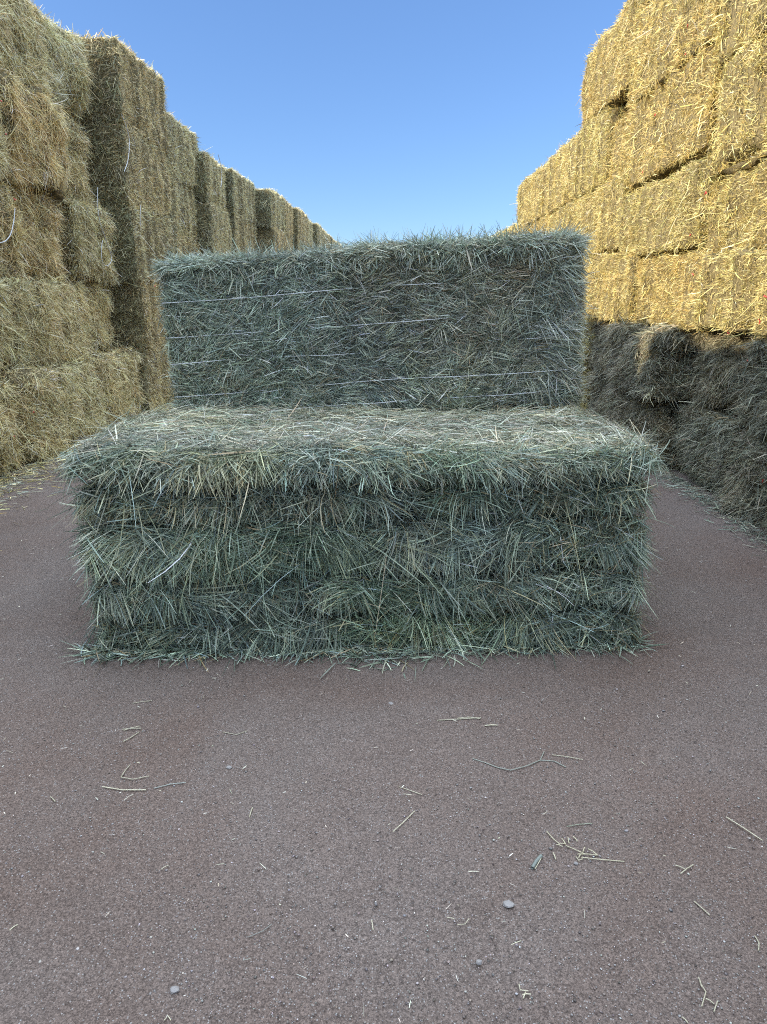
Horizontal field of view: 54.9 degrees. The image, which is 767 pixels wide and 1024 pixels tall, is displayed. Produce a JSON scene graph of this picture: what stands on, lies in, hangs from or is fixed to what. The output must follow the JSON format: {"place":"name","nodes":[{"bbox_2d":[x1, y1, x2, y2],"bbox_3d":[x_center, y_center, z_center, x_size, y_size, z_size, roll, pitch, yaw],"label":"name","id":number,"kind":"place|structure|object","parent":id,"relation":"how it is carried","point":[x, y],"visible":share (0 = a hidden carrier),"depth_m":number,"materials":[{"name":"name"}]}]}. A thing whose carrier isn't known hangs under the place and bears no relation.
{"place":"outdoors","nodes":[
{"label":"outdoors","id":0,"kind":"place"},
{"bbox_2d":[31,0,626,246],"label":"sky","id":1,"kind":"structure","parent":0,"point":[388,117],"materials":[{"name":"blue"}]},
{"bbox_2d":[0,403,766,1023],"bbox_3d":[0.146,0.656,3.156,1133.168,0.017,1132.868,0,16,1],"label":"ground","id":2,"kind":"structure","parent":0,"point":[304,721],"depth_m":2.23,"materials":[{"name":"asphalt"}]},
{"bbox_2d":[0,361,81,476],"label":"hay bale","id":3,"kind":"object","parent":2,"relation":"on","point":[33,426],"visible":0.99,"depth_m":6.85,"materials":[{"name":"beige plant"}]},
{"bbox_2d":[0,264,55,382],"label":"hay bale","id":4,"kind":"object","parent":3,"relation":"on","point":[20,327],"visible":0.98,"depth_m":6.86},
{"bbox_2d":[0,180,43,296],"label":"hay bale","id":5,"kind":"object","parent":4,"relation":"on","point":[11,238],"visible":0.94,"depth_m":6.89,"materials":[{"name":"beige plant"}]},
{"bbox_2d":[0,53,20,192],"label":"hay bale","id":6,"kind":"object","parent":5,"relation":"on","point":[3,156],"visible":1,"depth_m":6.63,"materials":[{"name":"beige plant"}]},
{"bbox_2d":[0,2,15,73],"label":"hay bale","id":7,"kind":"object","parent":6,"relation":"on","point":[2,56],"visible":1,"depth_m":6.60},
{"bbox_2d":[25,355,116,442],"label":"hay bale","id":8,"kind":"object","parent":2,"relation":"on","point":[82,387],"visible":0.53,"depth_m":8.13},
{"bbox_2d":[24,270,95,366],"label":"hay bale","id":9,"kind":"object","parent":8,"relation":"on","point":[61,320],"visible":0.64,"depth_m":7.84},
{"bbox_2d":[5,180,72,282],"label":"hay bale","id":10,"kind":"object","parent":9,"relation":"on","point":[43,218],"visible":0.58,"depth_m":7.83},
{"bbox_2d":[0,63,79,203],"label":"hay bale","id":11,"kind":"object","parent":10,"relation":"on","point":[37,154],"visible":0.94,"depth_m":7.46},
{"bbox_2d":[0,0,58,97],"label":"hay bale","id":12,"kind":"object","parent":11,"relation":"on","point":[23,47],"visible":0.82,"depth_m":7.34},
{"bbox_2d":[0,399,175,550],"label":"hay litter","id":13,"kind":"object","parent":2,"relation":"on","point":[18,472],"visible":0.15,"depth_m":6.54,"materials":[{"name":"beige plant"}]},
{"bbox_2d":[83,341,156,424],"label":"hay bale","id":14,"kind":"object","parent":2,"relation":"on","point":[118,365],"visible":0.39,"depth_m":9.37},
{"bbox_2d":[62,277,121,352],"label":"hay bale","id":15,"kind":"object","parent":14,"relation":"on","point":[95,299],"visible":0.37,"depth_m":9.26},
{"bbox_2d":[46,190,124,288],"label":"hay bale","id":16,"kind":"object","parent":15,"relation":"on","point":[82,245],"visible":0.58,"depth_m":8.77},
{"bbox_2d":[60,112,111,265],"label":"hay bale","id":17,"kind":"object","parent":16,"relation":"on","point":[78,144],"visible":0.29,"depth_m":8.86},
{"bbox_2d":[29,0,129,171],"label":"hay bale","id":18,"kind":"object","parent":17,"relation":"on","point":[70,73],"visible":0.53,"depth_m":8.48},
{"bbox_2d":[102,786,145,789],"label":"straw","id":19,"kind":"object","parent":2,"relation":"on","point":[123,789],"visible":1,"depth_m":2.35,"materials":[{"name":"beige plant"}]},
{"bbox_2d":[122,726,140,741],"bbox_3d":[-0.904,0.796,2.654,0.066,0.005,0.085,-6,17,-20],"label":"straw","id":20,"kind":"object","parent":2,"relation":"on","point":[131,728],"visible":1,"depth_m":2.68,"materials":[{"name":"beige plant"}]},
{"bbox_2d":[121,765,148,779],"bbox_3d":[-0.826,0.863,2.425,0.104,0.003,0.060,11,20,34],"label":"straw","id":21,"kind":"object","parent":2,"relation":"on","point":[130,778],"visible":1,"depth_m":2.41,"materials":[{"name":"beige plant"}]},
{"bbox_2d":[107,341,176,410],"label":"hay bale","id":22,"kind":"object","parent":2,"relation":"on","point":[154,370],"visible":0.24,"depth_m":10.36},
{"bbox_2d":[103,278,167,352],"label":"hay bale","id":23,"kind":"object","parent":22,"relation":"on","point":[134,314],"visible":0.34,"depth_m":9.94,"materials":[{"name":"beige plant"}]},
{"bbox_2d":[96,202,182,288],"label":"hay bale","id":24,"kind":"object","parent":23,"relation":"on","point":[154,234],"visible":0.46,"depth_m":9.73},
{"bbox_2d":[79,120,176,226],"bbox_3d":[-3.815,-4.594,10.239,1.593,1.391,2.140,0,17,1],"label":"hay bale","id":25,"kind":"object","parent":24,"relation":"on","point":[144,179],"visible":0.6,"depth_m":9.46},
{"bbox_2d":[74,28,171,152],"bbox_3d":[-3.808,-5.552,9.987,1.500,1.337,2.212,0,16,1],"label":"hay bale","id":26,"kind":"object","parent":25,"relation":"on","point":[130,86],"visible":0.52,"depth_m":9.24},
{"bbox_2d":[154,782,185,788],"bbox_3d":[-0.687,0.878,2.375,0.099,0.003,0.009,-5,17,-17],"label":"straw","id":27,"kind":"object","parent":2,"relation":"on","point":[169,784],"visible":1,"depth_m":2.38,"materials":[{"name":"beige plant"}]},
{"bbox_2d":[170,986,179,993],"bbox_3d":[-0.472,1.082,1.672,0.023,0.016,0.021,0,16,1],"label":"stone","id":28,"kind":"object","parent":2,"relation":"on","point":[174,989],"visible":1,"depth_m":1.67,"materials":[{"name":"grey stone"}]},
{"bbox_2d":[45,397,675,676],"bbox_3d":[-0.080,0.026,3.663,2.800,1.196,1.617,-1,16,-2],"label":"hay bale","id":29,"kind":"object","parent":2,"relation":"on","point":[264,529],"visible":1,"depth_m":3.16},
{"bbox_2d":[55,631,665,678],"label":"hay litter","id":30,"kind":"object","parent":2,"relation":"on","point":[126,652],"visible":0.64,"depth_m":3.24,"materials":[{"name":"green plant"}]},
{"bbox_2d":[0,525,764,1020],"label":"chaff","id":31,"kind":"object","parent":2,"relation":"on","point":[328,805],"visible":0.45,"depth_m":2.26,"materials":[{"name":"beige plant"}]},
{"bbox_2d":[392,811,414,831],"bbox_3d":[0.062,0.926,2.210,0.004,0.003,0.113,12,20,35],"label":"straw","id":32,"kind":"object","parent":2,"relation":"on","point":[404,820],"visible":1,"depth_m":2.21,"materials":[{"name":"beige plant"}]},
{"bbox_2d":[437,717,480,720],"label":"straw","id":33,"kind":"object","parent":2,"relation":"on","point":[461,718],"visible":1,"depth_m":2.75,"materials":[{"name":"beige plant"}]},
{"bbox_2d":[476,959,481,964],"bbox_3d":[0.225,1.062,1.743,0.015,0.010,0.012,0,16,1],"label":"stone","id":34,"kind":"object","parent":2,"relation":"on","point":[478,961],"visible":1,"depth_m":1.74,"materials":[{"name":"grey stone"}]},
{"bbox_2d":[503,900,514,907],"bbox_3d":[0.323,1.014,1.910,0.028,0.010,0.024,15,22,41],"label":"stone","id":35,"kind":"object","parent":2,"relation":"on","point":[508,904],"visible":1,"depth_m":1.91,"materials":[{"name":"grey stone"}]},
{"bbox_2d":[472,752,565,770],"bbox_3d":[0.455,0.843,2.495,0.303,0.004,0.094,-2,16,-5],"label":"straw","id":36,"kind":"object","parent":2,"relation":"on","point":[522,766],"visible":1,"depth_m":2.48,"materials":[{"name":"beige plant"}]},
{"bbox_2d":[474,402,570,411],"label":"hay bale","id":37,"kind":"object","parent":2,"relation":"on","point":[525,406],"depth_m":4.45},
{"bbox_2d":[140,216,598,412],"bbox_3d":[-0.059,-1.154,4.608,2.566,1.136,1.501,-4,16,-1],"label":"hay bale","id":38,"kind":"object","parent":37,"relation":"on","point":[486,320],"visible":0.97,"depth_m":4.01},
{"bbox_2d":[519,984,530,998],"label":"straw","id":39,"kind":"object","parent":2,"relation":"on","point":[525,993],"visible":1,"depth_m":1.66,"materials":[{"name":"beige plant"}]},
{"bbox_2d":[531,854,542,868],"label":"straw","id":40,"kind":"object","parent":2,"relation":"on","point":[537,859],"visible":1,"depth_m":2.05,"materials":[{"name":"green plant"}]},
{"bbox_2d":[570,369,593,417],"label":"hay bale","id":41,"kind":"object","parent":2,"relation":"on","point":[582,403],"visible":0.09,"depth_m":9.58},
{"bbox_2d":[579,318,596,370],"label":"hay bale","id":42,"kind":"object","parent":41,"relation":"on","point":[588,342],"visible":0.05,"depth_m":9.48},
{"bbox_2d":[581,253,608,317],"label":"hay bale","id":43,"kind":"object","parent":42,"relation":"on","point":[591,255],"visible":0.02,"depth_m":9.59},
{"bbox_2d":[546,196,583,234],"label":"hay bale","id":44,"kind":"object","parent":43,"relation":"on","point":[568,211],"visible":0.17,"depth_m":10.97},
{"bbox_2d":[537,131,578,221],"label":"hay bale","id":45,"kind":"object","parent":44,"relation":"on","point":[557,179],"visible":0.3,"depth_m":11.41},
{"bbox_2d":[546,831,623,861],"bbox_3d":[0.559,0.959,2.092,0.225,0.005,0.081,13,21,38],"label":"straw","id":46,"kind":"object","parent":2,"relation":"on","point":[582,851],"visible":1,"depth_m":2.08,"materials":[{"name":"beige plant"}]},
{"bbox_2d":[585,370,618,417],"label":"hay bale","id":47,"kind":"object","parent":2,"relation":"on","point":[600,389],"visible":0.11,"depth_m":9.04},
{"bbox_2d":[583,319,619,381],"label":"hay bale","id":48,"kind":"object","parent":47,"relation":"on","point":[597,361],"visible":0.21,"depth_m":8.90},
{"bbox_2d":[583,247,647,328],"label":"hay bale","id":49,"kind":"object","parent":48,"relation":"on","point":[611,294],"visible":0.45,"depth_m":8.33},
{"bbox_2d":[570,173,640,255],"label":"hay bale","id":50,"kind":"object","parent":49,"relation":"on","point":[596,213],"visible":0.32,"depth_m":8.86},
{"bbox_2d":[569,103,629,201],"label":"hay bale","id":51,"kind":"object","parent":50,"relation":"on","point":[592,145],"visible":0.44,"depth_m":9.29},
{"bbox_2d":[577,0,639,128],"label":"hay bale","id":52,"kind":"object","parent":51,"relation":"on","point":[607,69],"visible":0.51,"depth_m":8.72},
{"bbox_2d":[598,385,693,471],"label":"hay bale","id":53,"kind":"object","parent":2,"relation":"on","point":[655,417],"visible":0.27,"depth_m":7.03},
{"bbox_2d":[593,314,699,409],"bbox_3d":[3.613,-1.492,7.217,2.879,0.941,2.401,1,16,3],"label":"hay bale","id":54,"kind":"object","parent":53,"relation":"on","point":[647,361],"visible":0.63,"depth_m":6.69},
{"bbox_2d":[624,243,715,337],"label":"hay bale","id":55,"kind":"object","parent":54,"relation":"on","point":[667,285],"visible":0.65,"depth_m":6.73,"materials":[{"name":"yellow plant"}]},
{"bbox_2d":[614,152,733,261],"bbox_3d":[3.215,-2.826,7.065,1.530,0.936,2.641,0,16,1],"label":"hay bale","id":56,"kind":"object","parent":55,"relation":"on","point":[653,220],"visible":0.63,"depth_m":6.75},
{"bbox_2d":[600,39,720,189],"bbox_3d":[3.268,-3.776,7.370,1.567,1.184,3.756,0,16,1],"label":"hay bale","id":57,"kind":"object","parent":56,"relation":"on","point":[661,134],"visible":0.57,"depth_m":6.82,"materials":[{"name":"yellow plant"}]},
{"bbox_2d":[616,0,721,110],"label":"hay bale","id":58,"kind":"object","parent":57,"relation":"on","point":[666,32],"visible":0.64,"depth_m":6.82,"materials":[{"name":"yellow plant"}]},
{"bbox_2d":[636,0,653,13],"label":"hay bale","id":59,"kind":"object","parent":58,"relation":"on","point":[643,4],"visible":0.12,"depth_m":7.57},
{"bbox_2d":[558,405,766,555],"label":"hay litter","id":60,"kind":"object","parent":2,"relation":"on","point":[704,496],"visible":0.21,"depth_m":5.58,"materials":[{"name":"plant"}]},
{"bbox_2d":[675,864,693,873],"bbox_3d":[0.825,0.976,2.035,0.059,0.005,0.029,-11,19,-33],"label":"straw","id":61,"kind":"object","parent":2,"relation":"on","point":[684,868],"visible":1,"depth_m":2.03,"materials":[{"name":"beige plant"}]},
{"bbox_2d":[682,977,717,1022],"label":"straw","id":62,"kind":"object","parent":2,"relation":"on","point":[703,999],"visible":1,"depth_m":1.64,"materials":[{"name":"beige plant"}]},
{"bbox_2d":[660,399,759,496],"bbox_3d":[3.849,-0.529,6.109,2.851,0.930,1.871,1,16,2],"label":"hay bale","id":63,"kind":"object","parent":2,"relation":"on","point":[703,441],"visible":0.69,"depth_m":6.00},
{"bbox_2d":[677,328,763,419],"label":"hay bale","id":64,"kind":"object","parent":63,"relation":"on","point":[717,370],"visible":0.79,"depth_m":5.87},
{"bbox_2d":[706,426,766,535],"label":"hay bale","id":65,"kind":"object","parent":2,"relation":"on","point":[745,490],"visible":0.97,"depth_m":5.17,"materials":[{"name":"grey plant"}]},
{"bbox_2d":[723,335,766,449],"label":"hay bale","id":66,"kind":"object","parent":65,"relation":"on","point":[753,413],"visible":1,"depth_m":5.06,"materials":[{"name":"grey plant"}]},
{"bbox_2d":[686,241,766,344],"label":"hay bale","id":67,"kind":"object","parent":66,"relation":"on","point":[732,296],"visible":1,"depth_m":5.35,"materials":[{"name":"yellow plant"}]},
{"bbox_2d":[684,158,766,252],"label":"hay bale","id":68,"kind":"object","parent":67,"relation":"on","point":[737,209],"visible":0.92,"depth_m":5.48,"materials":[{"name":"yellow plant"}]},
{"bbox_2d":[696,30,766,181],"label":"hay bale","id":69,"kind":"object","parent":68,"relation":"on","point":[740,136],"visible":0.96,"depth_m":5.39},
{"bbox_2d":[706,0,766,73],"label":"hay bale","id":70,"kind":"object","parent":69,"relation":"on","point":[742,23],"visible":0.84,"depth_m":5.51},
{"bbox_2d":[726,817,761,839],"bbox_3d":[1.064,0.934,2.181,0.005,0.003,0.116,-9,19,-30],"label":"straw","id":71,"kind":"object","parent":2,"relation":"on","point":[744,828],"visible":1,"depth_m":2.18,"materials":[{"name":"beige plant"}]},
{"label":"hay bale","id":72,"kind":"object","parent":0,"visible":0},
{"bbox_2d":[529,214,552,233],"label":"hay bale","id":73,"kind":"object","parent":72,"relation":"on","point":[542,221],"visible":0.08,"depth_m":12.69},
{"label":"hay bale","id":74,"kind":"object","parent":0,"visible":0},
{"bbox_2d":[514,224,532,233],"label":"hay bale","id":75,"kind":"object","parent":74,"relation":"on","point":[523,229],"visible":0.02,"depth_m":14.30},
{"bbox_2d":[510,163,544,229],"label":"hay bale","id":76,"kind":"object","parent":75,"relation":"on","point":[528,197],"visible":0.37,"depth_m":13.90},
{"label":"hay bale","id":77,"kind":"object","parent":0,"visible":0},
{"bbox_2d":[498,222,517,236],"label":"hay bale","id":78,"kind":"object","parent":77,"relation":"on","point":[511,228],"visible":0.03,"depth_m":16.28},
{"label":"hay bale","id":79,"kind":"object","parent":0,"visible":0},
{"bbox_2d":[176,235,200,258],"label":"hay bale","id":80,"kind":"object","parent":79,"relation":"on","point":[187,245],"visible":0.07,"depth_m":11.99},
{"bbox_2d":[170,168,199,242],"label":"hay bale","id":81,"kind":"object","parent":80,"relation":"on","point":[184,214],"visible":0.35,"depth_m":11.93},
{"bbox_2d":[165,108,200,189],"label":"hay bale","id":82,"kind":"object","parent":81,"relation":"on","point":[183,142],"visible":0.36,"depth_m":11.74},
{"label":"hay bale","id":83,"kind":"object","parent":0,"visible":0},
{"bbox_2d":[194,200,233,257],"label":"hay bale","id":84,"kind":"object","parent":83,"relation":"on","point":[214,228],"visible":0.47,"depth_m":12.85},
{"bbox_2d":[193,146,229,211],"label":"hay bale","id":85,"kind":"object","parent":84,"relation":"on","point":[211,182],"visible":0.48,"depth_m":12.72},
{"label":"hay bale","id":86,"kind":"object","parent":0,"visible":0},
{"bbox_2d":[228,214,259,255],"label":"hay bale","id":87,"kind":"object","parent":86,"relation":"on","point":[243,231],"visible":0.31,"depth_m":14.96},
{"bbox_2d":[223,165,257,223],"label":"hay bale","id":88,"kind":"object","parent":87,"relation":"on","point":[241,192],"visible":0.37,"depth_m":14.71},
{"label":"hay bale","id":89,"kind":"object","parent":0,"visible":0},
{"bbox_2d":[255,226,287,253],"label":"hay bale","id":90,"kind":"object","parent":89,"relation":"on","point":[265,236],"visible":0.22,"depth_m":16.50},
{"bbox_2d":[254,185,287,232],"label":"hay bale","id":91,"kind":"object","parent":90,"relation":"on","point":[270,207],"visible":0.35,"depth_m":16.33},
{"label":"hay bale","id":92,"kind":"object","parent":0,"visible":0},
{"bbox_2d":[287,229,294,251],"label":"hay bale","id":93,"kind":"object","parent":92,"relation":"on","point":[290,241],"visible":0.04,"depth_m":19.09},
{"bbox_2d":[281,194,294,238],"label":"hay bale","id":94,"kind":"object","parent":93,"relation":"on","point":[288,210],"visible":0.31,"depth_m":18.51},
{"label":"hay bale","id":95,"kind":"object","parent":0,"visible":0},
{"bbox_2d":[292,238,307,251],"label":"hay bale","id":96,"kind":"object","parent":95,"relation":"on","point":[295,242],"visible":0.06,"depth_m":19.68},
{"bbox_2d":[292,206,309,245],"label":"hay bale","id":97,"kind":"object","parent":96,"relation":"on","point":[300,226],"visible":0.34,"depth_m":19.96},
{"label":"hay bale","id":98,"kind":"object","parent":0,"visible":0},
{"bbox_2d":[307,219,313,248],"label":"hay bale","id":99,"kind":"object","parent":98,"relation":"on","point":[310,233],"visible":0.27,"depth_m":22.68},
{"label":"hay bale","id":100,"kind":"object","parent":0,"visible":0},
{"bbox_2d":[312,222,325,247],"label":"hay bale","id":101,"kind":"object","parent":100,"relation":"on","point":[318,230],"visible":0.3,"depth_m":23.53},
{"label":"hay bale","id":102,"kind":"object","parent":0,"visible":0},
{"bbox_2d":[324,230,330,247],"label":"hay bale","id":103,"kind":"object","parent":102,"relation":"on","point":[328,238],"visible":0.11,"depth_m":26.70}
]}

